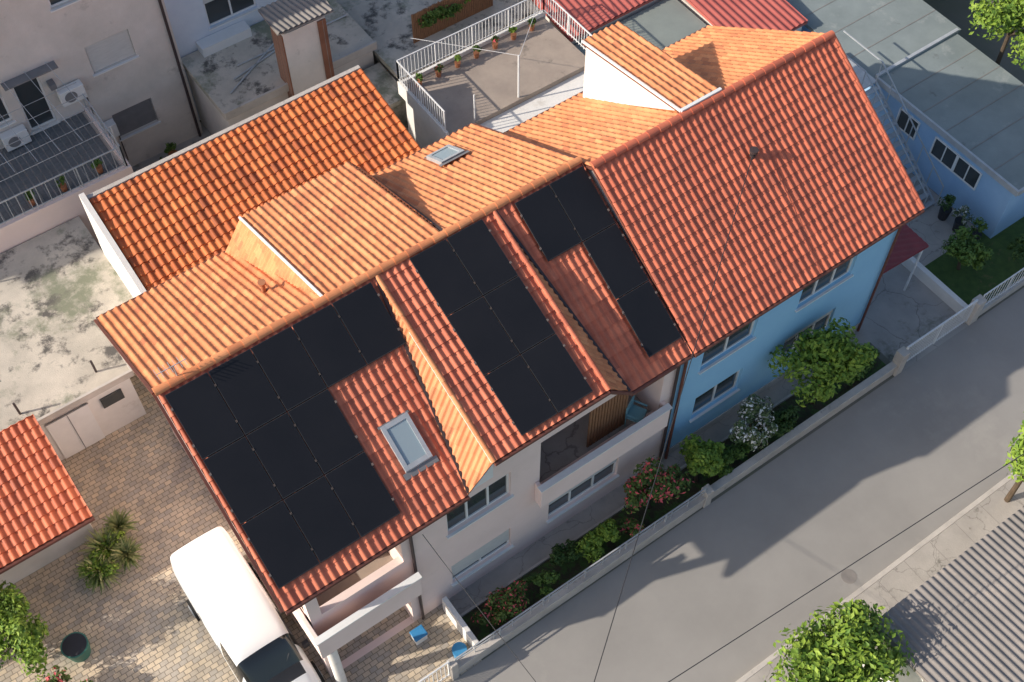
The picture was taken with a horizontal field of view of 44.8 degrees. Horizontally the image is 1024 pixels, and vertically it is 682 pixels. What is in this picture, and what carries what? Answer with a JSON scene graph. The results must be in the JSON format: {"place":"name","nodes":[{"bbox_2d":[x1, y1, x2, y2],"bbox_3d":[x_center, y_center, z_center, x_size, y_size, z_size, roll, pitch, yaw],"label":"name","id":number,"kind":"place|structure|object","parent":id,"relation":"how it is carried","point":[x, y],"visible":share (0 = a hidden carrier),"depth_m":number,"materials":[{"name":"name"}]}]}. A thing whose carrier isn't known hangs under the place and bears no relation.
{"place":"outdoors","nodes":[
{"label":"outdoors","id":0,"kind":"place"},
{"bbox_2d":[14,78,52,127],"bbox_3d":[-14.801,-7.431,38.360,0.830,2.080,0.015,-31,61,-19],"label":"window glass","id":1,"kind":"object","parent":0,"point":[28,92],"visible":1,"depth_m":38.43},
{"bbox_2d":[0,62,133,253],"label":"neighbour terrace","id":2,"kind":"structure","parent":0,"point":[71,149],"depth_m":38.08,"materials":[{"name":"concrete"}]},
{"bbox_2d":[79,192,145,295],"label":"parapet wall top","id":3,"kind":"structure","parent":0,"point":[115,254],"depth_m":34.98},
{"bbox_2d":[132,122,210,171],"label":"back yard","id":4,"kind":"structure","parent":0,"point":[206,133],"depth_m":43.04,"materials":[{"name":"concrete"}]},
{"bbox_2d":[86,65,360,212],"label":"parapet","id":5,"kind":"structure","parent":4,"relation":"on","point":[119,182],"depth_m":36.66,"materials":[{"name":"concrete"}]},
{"bbox_2d":[205,0,253,23],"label":"window glass","id":6,"kind":"object","parent":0,"point":[216,10],"visible":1,"depth_m":41.14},
{"bbox_2d":[0,373,481,681],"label":"block paving","id":7,"kind":"structure","parent":0,"point":[142,624],"depth_m":33.77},
{"bbox_2d":[0,580,49,679],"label":"garden bush","id":8,"kind":"object","parent":7,"relation":"on","point":[14,607],"visible":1,"depth_m":31.71,"materials":[{"name":"green plant"}]},
{"bbox_2d":[0,414,95,588],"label":"tile roof shed","id":9,"kind":"structure","parent":7,"relation":"on","point":[46,517],"depth_m":32.91,"materials":[{"name":"ceramic"}]},
{"bbox_2d":[0,216,146,460],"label":"flat roof garage","id":10,"kind":"structure","parent":7,"relation":"on","point":[66,372],"depth_m":35.90,"materials":[{"name":"concrete"}]},
{"bbox_2d":[60,632,90,661],"bbox_3d":[-11.461,8.111,32.766,0.720,0.556,0.720,-31,61,-19],"label":"planter bucket","id":11,"kind":"object","parent":7,"relation":"on","point":[75,647],"visible":1,"depth_m":32.55,"materials":[{"name":"green plastic"}]},
{"bbox_2d":[75,549,124,593],"bbox_3d":[-11.225,6.150,33.705,1.374,0.681,1.396,-31,61,-19],"label":"yucca plant","id":12,"kind":"object","parent":7,"relation":"on","point":[100,578],"visible":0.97,"depth_m":33.66,"materials":[{"name":"green plant"}]},
{"bbox_2d":[77,528,124,587],"bbox_3d":[-11.281,5.897,34.025,1.224,0.698,1.687,-3,56,-2],"label":"garden bush","id":13,"kind":"object","parent":7,"relation":"on","point":[95,566],"visible":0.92,"depth_m":33.73,"materials":[{"name":"green plant"}]},
{"bbox_2d":[78,523,133,566],"bbox_3d":[-11.166,5.573,34.053,1.738,0.770,1.692,-31,61,-19],"label":"yucca plant","id":14,"kind":"object","parent":7,"relation":"on","point":[97,536],"visible":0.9,"depth_m":34.06,"materials":[{"name":"green plant"}]},
{"bbox_2d":[110,535,142,571],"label":"yucca plant","id":15,"kind":"object","parent":7,"relation":"on","point":[129,556],"visible":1,"depth_m":34.02,"materials":[{"name":"green plant"}]},
{"bbox_2d":[170,526,324,681],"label":"white van","id":16,"kind":"object","parent":7,"relation":"on","point":[232,607],"visible":1,"depth_m":31.47,"materials":[{"name":"paint"}]},
{"bbox_2d":[292,579,422,658],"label":"porch balcony","id":17,"kind":"structure","parent":7,"relation":"on","point":[358,627],"depth_m":30.07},
{"bbox_2d":[313,572,421,645],"bbox_3d":[-3.436,6.392,29.711,2.960,0.036,0.180,-31,61,-19],"label":"porch cap","id":18,"kind":"object","parent":17,"relation":"on","point":[365,610],"visible":1,"depth_m":29.68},
{"bbox_2d":[94,123,691,612],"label":"verge trim","id":19,"kind":"structure","parent":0,"point":[160,405],"depth_m":27.36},
{"bbox_2d":[152,156,582,395],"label":"ridge caps","id":20,"kind":"object","parent":19,"relation":"on","point":[216,358],"visible":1,"depth_m":28.88,"materials":[{"name":"ceramic"}]},
{"bbox_2d":[96,123,693,615],"bbox_3d":[-3.055,-0.313,31.209,11.700,0.925,9.845,-31,61,-19],"label":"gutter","id":21,"kind":"object","parent":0,"point":[466,499],"visible":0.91,"depth_m":28.84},
{"bbox_2d":[98,321,151,387],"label":"roof deck","id":22,"kind":"structure","parent":21,"relation":"on","point":[126,356],"depth_m":29.39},
{"bbox_2d":[97,252,319,387],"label":"roof","id":23,"kind":"structure","parent":22,"relation":"on","point":[202,311],"depth_m":29.97,"materials":[{"name":"ceramic"}]},
{"bbox_2d":[225,220,317,294],"bbox_3d":[-5.976,-1.627,30.831,0.641,2.795,4.816,-31,61,-19],"label":"cheek","id":24,"kind":"object","parent":22,"relation":"on","point":[246,243],"visible":1,"depth_m":31.37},
{"bbox_2d":[158,397,283,609],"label":"front roof deck","id":25,"kind":"structure","parent":21,"relation":"on","point":[220,502],"depth_m":27.39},
{"bbox_2d":[158,277,466,610],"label":"front roof","id":26,"kind":"structure","parent":25,"relation":"on","point":[371,398],"depth_m":28.53,"materials":[{"name":"ceramic"}]},
{"bbox_2d":[165,282,405,588],"bbox_3d":[-4.210,2.051,28.140,5.378,2.513,4.257,-31,61,-19],"label":"solar panel array","id":27,"kind":"object","parent":26,"relation":"on","point":[239,475],"visible":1,"depth_m":27.87,"materials":[{"name":"black glass"}]},
{"bbox_2d":[380,412,432,472],"bbox_3d":[-2.431,2.360,28.698,0.730,0.736,1.020,-31,61,-19],"label":"skylight frame","id":28,"kind":"object","parent":26,"relation":"in","point":[418,461],"visible":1,"depth_m":28.63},
{"bbox_2d":[387,419,425,464],"bbox_3d":[-2.431,2.342,28.672,0.530,0.497,0.820,-31,61,-19],"label":"skylight glass","id":29,"kind":"object","parent":28,"relation":"in","point":[406,441],"visible":1,"depth_m":28.66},
{"bbox_2d":[384,292,491,494],"bbox_3d":[-2.135,1.019,29.048,0.769,2.804,4.818,-31,61,-19],"label":"roof","id":30,"kind":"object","parent":25,"relation":"on","point":[473,460],"visible":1,"depth_m":28.87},
{"bbox_3d":[-4.328,-2.818,31.045,3.300,1.800,4.710,-31,61,-19],"label":"rear dormer roof deck","id":31,"kind":"object","parent":25,"relation":"attached to","visible":0},
{"bbox_2d":[242,162,439,294],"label":"dormer roof","id":32,"kind":"structure","parent":31,"relation":"on","point":[332,229],"depth_m":30.89,"materials":[{"name":"tile"}]},
{"bbox_2d":[373,176,630,493],"bbox_3d":[-1.856,-1.643,30.769,4.865,2.861,9.664,-31,61,-19],"label":"valley gutter","id":33,"kind":"object","parent":21,"relation":"on","point":[439,228],"visible":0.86,"depth_m":29.96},
{"bbox_3d":[-1.355,-4.325,32.721,4.080,2.900,4.810,-31,61,-19],"label":"rear roof deck","id":34,"kind":"object","parent":21,"relation":"on","visible":0},
{"bbox_2d":[372,123,573,228],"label":"roof","id":35,"kind":"structure","parent":34,"relation":"on","point":[490,167],"depth_m":32.39,"materials":[{"name":"ceramic"}]},
{"bbox_3d":[2.003,-1.409,30.762,2.700,2.900,4.810,-31,61,-19],"label":"front roof deck","id":36,"kind":"object","parent":21,"relation":"on","visible":0},
{"bbox_2d":[517,242,627,390],"bbox_3d":[1.232,-0.975,30.392,0.766,2.810,4.820,-31,61,-19],"label":"dormer cheek","id":37,"kind":"object","parent":36,"relation":"on","point":[612,378],"visible":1,"depth_m":30.16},
{"bbox_2d":[497,164,691,391],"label":"front roof","id":38,"kind":"structure","parent":36,"relation":"on","point":[575,278],"depth_m":30.60,"materials":[{"name":"tile"}]},
{"bbox_2d":[515,166,680,357],"bbox_3d":[2.149,-1.719,30.673,2.148,2.513,4.257,-31,61,-19],"label":"solar panel array","id":39,"kind":"object","parent":38,"relation":"attached to","point":[543,215],"visible":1,"depth_m":30.76,"materials":[{"name":"black glass"}]},
{"bbox_3d":[-0.459,-0.172,29.449,3.350,2.100,4.810,-31,61,-19],"label":"front dormer roof deck","id":40,"kind":"object","parent":21,"relation":"on","visible":0},
{"bbox_2d":[379,213,606,459],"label":"front dormer roof","id":41,"kind":"structure","parent":40,"relation":"on","point":[468,384],"depth_m":29.06,"materials":[{"name":"ceramic"}]},
{"bbox_2d":[375,274,496,462],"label":"hip caps","id":42,"kind":"object","parent":41,"relation":"on","point":[433,365],"visible":1,"depth_m":28.75,"materials":[{"name":"tile"}]},
{"bbox_2d":[409,219,592,435],"bbox_3d":[-0.250,-0.369,29.358,2.148,1.925,4.545,-31,61,-19],"label":"solar panel array","id":43,"kind":"object","parent":41,"relation":"attached to","point":[488,343],"visible":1,"depth_m":29.33,"materials":[{"name":"black glass"}]},
{"bbox_2d":[492,210,610,390],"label":"hip caps","id":44,"kind":"object","parent":41,"relation":"on","point":[552,301],"visible":1,"depth_m":29.84,"materials":[{"name":"ceramic"}]},
{"bbox_2d":[447,475,505,528],"bbox_3d":[-0.877,3.904,30.536,1.880,1.230,0.015,-31,61,-19],"label":"window glass","id":45,"kind":"object","parent":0,"point":[477,501],"visible":0.43,"depth_m":30.64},
{"bbox_2d":[200,0,1023,659],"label":"ground","id":46,"kind":"structure","parent":0,"point":[956,12],"depth_m":45.73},
{"bbox_2d":[0,0,202,166],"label":"facade","id":47,"kind":"structure","parent":46,"relation":"on","point":[34,34],"depth_m":38.63,"materials":[{"name":"paint"}]},
{"bbox_2d":[1,61,57,90],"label":"awning","id":48,"kind":"object","parent":47,"relation":"attached to","point":[32,75],"depth_m":37.32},
{"bbox_2d":[85,30,134,71],"bbox_3d":[-12.558,-9.086,38.749,1.450,1.100,0.064,-31,61,-19],"label":"window frame","id":49,"kind":"object","parent":47,"relation":"attached to","point":[119,60],"visible":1,"depth_m":39.11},
{"bbox_2d":[85,29,134,71],"bbox_3d":[-12.527,-9.065,38.703,1.410,1.046,0.020,-31,61,-19],"label":"roller shutter","id":50,"kind":"object","parent":49,"relation":"attached to","point":[109,50],"visible":1,"depth_m":38.71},
{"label":"window","id":51,"kind":"object","parent":47,"relation":"attached to","visible":0},
{"bbox_2d":[112,98,156,135],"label":"roller shutter","id":52,"kind":"object","parent":51,"relation":"attached to","point":[133,117],"visible":0.81,"depth_m":41.17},
{"bbox_2d":[164,0,276,120],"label":"facade","id":53,"kind":"structure","parent":46,"relation":"on","point":[188,19],"depth_m":40.81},
{"bbox_2d":[181,0,532,134],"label":"concrete outbuilding","id":54,"kind":"structure","parent":46,"relation":"on","point":[231,85],"depth_m":41.81,"materials":[{"name":"concrete"}]},
{"bbox_2d":[196,20,251,57],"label":"water tank","id":55,"kind":"object","parent":54,"relation":"on","point":[222,39],"visible":1,"depth_m":41.37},
{"bbox_2d":[258,0,334,97],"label":"wide chimney","id":56,"kind":"object","parent":54,"relation":"on","point":[299,33],"visible":0.95,"depth_m":39.15,"materials":[{"name":"paint"}]},
{"bbox_2d":[411,0,492,42],"bbox_3d":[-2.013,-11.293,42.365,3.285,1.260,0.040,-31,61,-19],"label":"planter box","id":57,"kind":"object","parent":54,"relation":"on","point":[472,7],"visible":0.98,"depth_m":42.44,"materials":[{"name":"brown wood"}]},
{"bbox_2d":[442,596,478,648],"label":"garden side wall","id":58,"kind":"structure","parent":46,"relation":"on","point":[461,626],"depth_m":32.84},
{"bbox_2d":[305,368,676,676],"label":"front wall","id":59,"kind":"structure","parent":46,"relation":"on","point":[522,516],"depth_m":31.89,"materials":[{"name":"paint"}]},
{"bbox_2d":[452,540,508,578],"bbox_3d":[-0.871,5.625,33.084,1.900,1.100,0.064,-31,61,-19],"label":"window frame","id":60,"kind":"object","parent":59,"relation":"attached to","point":[480,559],"visible":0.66,"depth_m":33.50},
{"bbox_2d":[451,529,508,575],"bbox_3d":[-0.840,5.576,32.934,1.860,0.796,0.020,-31,61,-19],"label":"roller shutter","id":61,"kind":"object","parent":60,"relation":"attached to","point":[479,553],"visible":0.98,"depth_m":32.99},
{"bbox_2d":[535,401,669,507],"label":"balcony parapet","id":62,"kind":"structure","parent":59,"relation":"attached to","point":[590,468],"depth_m":32.62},
{"bbox_2d":[537,403,672,492],"bbox_3d":[2.449,2.749,32.267,4.310,0.036,0.180,-31,61,-19],"label":"parapet cap","id":63,"kind":"object","parent":62,"relation":"on","point":[594,454],"visible":1,"depth_m":32.22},
{"bbox_2d":[396,0,591,148],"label":"railed terrace","id":64,"kind":"structure","parent":46,"relation":"on","point":[508,83],"depth_m":40.41,"materials":[{"name":"concrete"}]},
{"bbox_2d":[516,0,807,55],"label":"outbuildings","id":65,"kind":"structure","parent":46,"relation":"on","point":[661,24],"depth_m":42.48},
{"bbox_2d":[462,348,885,642],"bbox_3d":[5.053,4.183,35.732,15.250,0.001,1.100,-31,61,-19],"label":"garden bed","id":66,"kind":"object","parent":46,"relation":"on","point":[567,571],"depth_m":35.27,"materials":[{"name":"soil"}]},
{"bbox_2d":[485,578,529,621],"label":"rose bush","id":67,"kind":"object","parent":66,"relation":"on","point":[513,597],"visible":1,"depth_m":33.05,"materials":[{"name":"green plant"}]},
{"bbox_2d":[549,539,587,565],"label":"shrub","id":68,"kind":"object","parent":66,"relation":"on","point":[559,558],"visible":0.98,"depth_m":33.93,"materials":[{"name":"green plant"}]},
{"bbox_2d":[575,518,620,563],"bbox_3d":[2.414,5.440,34.050,1.526,0.923,0.842,-31,61,-19],"label":"garden bush","id":69,"kind":"object","parent":66,"relation":"on","point":[608,530],"visible":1,"depth_m":33.92,"materials":[{"name":"green plant"}]},
{"bbox_2d":[621,455,694,513],"bbox_3d":[3.915,4.026,34.427,2.249,2.378,1.188,-16,58,-10],"label":"rose bush","id":70,"kind":"object","parent":66,"relation":"on","point":[638,485],"visible":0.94,"depth_m":33.96,"materials":[{"name":"green plant"}]},
{"bbox_2d":[460,344,863,616],"bbox_3d":[4.696,3.817,35.931,15.350,0.090,0.070,-31,61,-19],"label":"path edging","id":71,"kind":"object","parent":66,"relation":"on","point":[506,585],"visible":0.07,"depth_m":34.78,"materials":[{"name":"concrete"}]},
{"bbox_2d":[678,433,724,482],"bbox_3d":[5.325,3.361,35.054,1.347,2.072,1.265,2,56,2],"label":"garden bush","id":72,"kind":"object","parent":66,"relation":"on","point":[702,457],"visible":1,"depth_m":34.63,"materials":[{"name":"green plant"}]},
{"bbox_2d":[728,394,777,451],"bbox_3d":[6.947,2.562,35.656,1.258,1.962,1.646,20,58,13],"label":"white flowering bush","id":73,"kind":"object","parent":66,"relation":"on","point":[752,411],"visible":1,"depth_m":35.16,"materials":[{"name":"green plant"}]},
{"bbox_2d":[756,405,799,436],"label":"garden hedge","id":74,"kind":"object","parent":66,"relation":"on","point":[784,420],"visible":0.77,"depth_m":36.09,"materials":[{"name":"green plant"}]},
{"bbox_2d":[767,317,877,407],"bbox_3d":[8.799,0.884,35.905,2.805,3.412,2.138,-31,61,-19],"label":"tree","id":75,"kind":"object","parent":66,"relation":"on","point":[844,357],"visible":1,"depth_m":34.94,"materials":[{"name":"green plant"}]},
{"bbox_2d":[459,369,894,673],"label":"wall","id":76,"kind":"structure","parent":46,"relation":"on","point":[514,633],"depth_m":34.60,"materials":[{"name":"concrete"}]},
{"bbox_2d":[457,361,896,668],"bbox_3d":[4.996,4.576,34.811,16.120,0.097,0.260,-31,61,-19],"label":"wall coping","id":77,"kind":"object","parent":76,"relation":"on","point":[781,441],"depth_m":34.65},
{"bbox_2d":[454,487,706,661],"bbox_3d":[1.964,6.237,33.355,8.439,0.468,0.039,-31,61,-19],"label":"wall railing","id":78,"kind":"object","parent":77,"relation":"on","point":[626,543],"depth_m":33.18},
{"bbox_2d":[447,294,986,680],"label":"wall piers","id":79,"kind":"object","parent":46,"relation":"on","point":[900,358],"depth_m":37.10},
{"bbox_2d":[906,299,977,360],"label":"sliding gate","id":80,"kind":"structure","parent":79,"relation":"attached to","point":[941,325],"depth_m":37.88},
{"bbox_2d":[663,229,897,450],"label":"front wall","id":81,"kind":"structure","parent":46,"relation":"on","point":[781,323],"depth_m":35.15,"materials":[{"name":"paint"}]},
{"bbox_2d":[736,472,1016,681],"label":"kerb","id":82,"kind":"structure","parent":46,"relation":"on","point":[890,567],"depth_m":34.34,"materials":[{"name":"concrete"}]},
{"bbox_2d":[968,0,1023,68],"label":"tree","id":83,"kind":"object","parent":46,"relation":"on","point":[1008,15],"visible":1,"depth_m":41.02,"materials":[{"name":"green plant"}]},
{"bbox_2d":[1003,412,1023,502],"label":"street tree","id":84,"kind":"object","parent":46,"relation":"on","point":[1017,449],"visible":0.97,"depth_m":32.20,"materials":[{"name":"green plant"}]},
{"bbox_2d":[635,381,657,410],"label":"recess sides","id":85,"kind":"object","parent":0,"point":[646,395],"depth_m":33.47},
{"bbox_2d":[539,395,649,481],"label":"recess floor","id":86,"kind":"structure","parent":85,"relation":"in","point":[563,448],"depth_m":33.23,"materials":[{"name":"concrete"}]},
{"bbox_2d":[586,395,628,447],"bbox_3d":[2.510,1.858,32.362,1.270,2.400,0.040,-31,61,-19],"label":"slatted screen","id":87,"kind":"object","parent":86,"relation":"on","point":[606,417],"visible":0.62,"depth_m":32.56,"materials":[{"name":"brown wood"}]},
{"bbox_2d":[449,330,869,614],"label":"garden path","id":88,"kind":"structure","parent":0,"point":[516,565],"depth_m":35.04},
{"bbox_2d":[506,26,924,458],"bbox_3d":[5.296,-2.982,36.981,8.130,5.930,9.050,-31,61,-19],"label":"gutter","id":89,"kind":"object","parent":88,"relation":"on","point":[797,290],"visible":0.61,"depth_m":33.03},
{"bbox_2d":[592,167,692,353],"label":"front roof deck","id":90,"kind":"structure","parent":89,"relation":"on","point":[629,236],"depth_m":31.00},
{"bbox_2d":[593,37,921,353],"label":"front roof","id":91,"kind":"structure","parent":90,"relation":"on","point":[827,185],"depth_m":32.18,"materials":[{"name":"ceramic"}]},
{"bbox_2d":[589,30,834,168],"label":"ridge caps","id":92,"kind":"object","parent":91,"relation":"on","point":[701,105],"visible":1,"depth_m":31.88,"materials":[{"name":"ceramic"}]},
{"bbox_2d":[833,35,924,208],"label":"verge caps","id":93,"kind":"object","parent":91,"relation":"attached to","point":[874,113],"visible":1,"depth_m":33.55,"materials":[{"name":"ceramic"}]},
{"bbox_3d":[4.015,-6.903,34.362,8.130,3.050,4.420,-31,61,-19],"label":"rear roof deck","id":94,"kind":"object","parent":89,"relation":"on","visible":0},
{"bbox_2d":[583,48,674,110],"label":"dormer cheeks","id":95,"kind":"object","parent":94,"relation":"on","point":[604,80],"visible":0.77,"depth_m":33.99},
{"bbox_2d":[504,25,823,165],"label":"roof","id":96,"kind":"structure","parent":94,"relation":"on","point":[586,130],"depth_m":34.03,"materials":[{"name":"tile"}]},
{"bbox_2d":[583,44,711,112],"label":"dormer roof deck","id":97,"kind":"structure","parent":96,"relation":"on","point":[632,79],"depth_m":32.93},
{"bbox_2d":[582,21,716,107],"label":"dormer roof","id":98,"kind":"structure","parent":97,"relation":"on","point":[659,71],"depth_m":33.03,"materials":[{"name":"tile"}]},
{"bbox_2d":[581,40,721,111],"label":"dormer trim","id":99,"kind":"structure","parent":97,"relation":"on","point":[704,97],"depth_m":32.21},
{"bbox_2d":[662,323,859,457],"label":"plinth","id":100,"kind":"structure","parent":88,"relation":"on","point":[729,411],"depth_m":36.88,"materials":[{"name":"concrete"}]},
{"bbox_2d":[452,288,1023,681],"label":"road","id":101,"kind":"structure","parent":0,"point":[926,435],"depth_m":34.92,"materials":[{"name":"asphalt"}]},
{"bbox_2d":[745,475,1023,681],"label":"pavement","id":102,"kind":"structure","parent":0,"point":[929,560],"depth_m":34.43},
{"bbox_2d":[763,598,915,681],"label":"street tree","id":103,"kind":"object","parent":102,"relation":"on","point":[854,638],"visible":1,"depth_m":29.68,"materials":[{"name":"green plant"}]},
{"bbox_2d":[786,0,1023,238],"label":"blue garage","id":104,"kind":"structure","parent":0,"point":[962,99],"depth_m":41.14,"materials":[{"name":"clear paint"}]},
{"bbox_2d":[897,110,979,187],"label":"window glass","id":105,"kind":"structure","parent":104,"relation":"in","point":[961,167],"depth_m":40.54,"materials":[{"name":"grey"}]},
{"bbox_2d":[859,264,968,370],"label":"driveway","id":106,"kind":"structure","parent":0,"point":[897,317],"depth_m":39.06,"materials":[{"name":"concrete"}]},
{"bbox_2d":[901,257,967,316],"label":"driveway wall","id":107,"kind":"structure","parent":0,"point":[950,298],"depth_m":39.36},
{"bbox_2d":[883,224,928,290],"bbox_3d":[11.298,-2.280,38.517,2.254,2.596,1.502,-31,61,-19],"label":"porch canopy","id":108,"kind":"object","parent":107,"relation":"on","point":[910,243],"visible":0.36,"depth_m":37.61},
{"bbox_2d":[907,195,975,265],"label":"yard path","id":109,"kind":"structure","parent":0,"point":[930,229],"depth_m":41.01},
{"bbox_2d":[843,30,943,215],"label":"steel staircase","id":110,"kind":"structure","parent":109,"relation":"on","point":[866,79],"depth_m":41.05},
{"bbox_2d":[874,506,1023,681],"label":"corrugated roof","id":111,"kind":"structure","parent":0,"point":[959,618],"depth_m":30.70,"materials":[{"name":"metal"}]},
{"bbox_2d":[925,217,1023,304],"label":"lawn","id":112,"kind":"structure","parent":0,"point":[966,284],"depth_m":40.09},
{"bbox_2d":[942,224,993,270],"bbox_3d":[14.389,-2.842,39.468,1.496,1.668,1.561,-31,61,-19],"label":"lawn shrub","id":113,"kind":"object","parent":112,"relation":"on","point":[966,246],"visible":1,"depth_m":39.03,"materials":[{"name":"green plant"}]},
{"label":"recess","id":114,"kind":"object","parent":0,"visible":0},
{"bbox_2d":[302,552,392,610],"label":"recess floor","id":115,"kind":"structure","parent":114,"relation":"in","point":[353,579],"depth_m":30.94,"materials":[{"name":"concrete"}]},
{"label":"walls","id":116,"kind":"object","parent":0,"visible":0},
{"bbox_2d":[90,202,146,290],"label":"roof deck","id":117,"kind":"structure","parent":116,"relation":"on","point":[118,246],"depth_m":34.90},
{"bbox_2d":[90,68,420,290],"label":"roof","id":118,"kind":"structure","parent":117,"relation":"on","point":[173,217],"depth_m":36.22,"materials":[{"name":"tile"}]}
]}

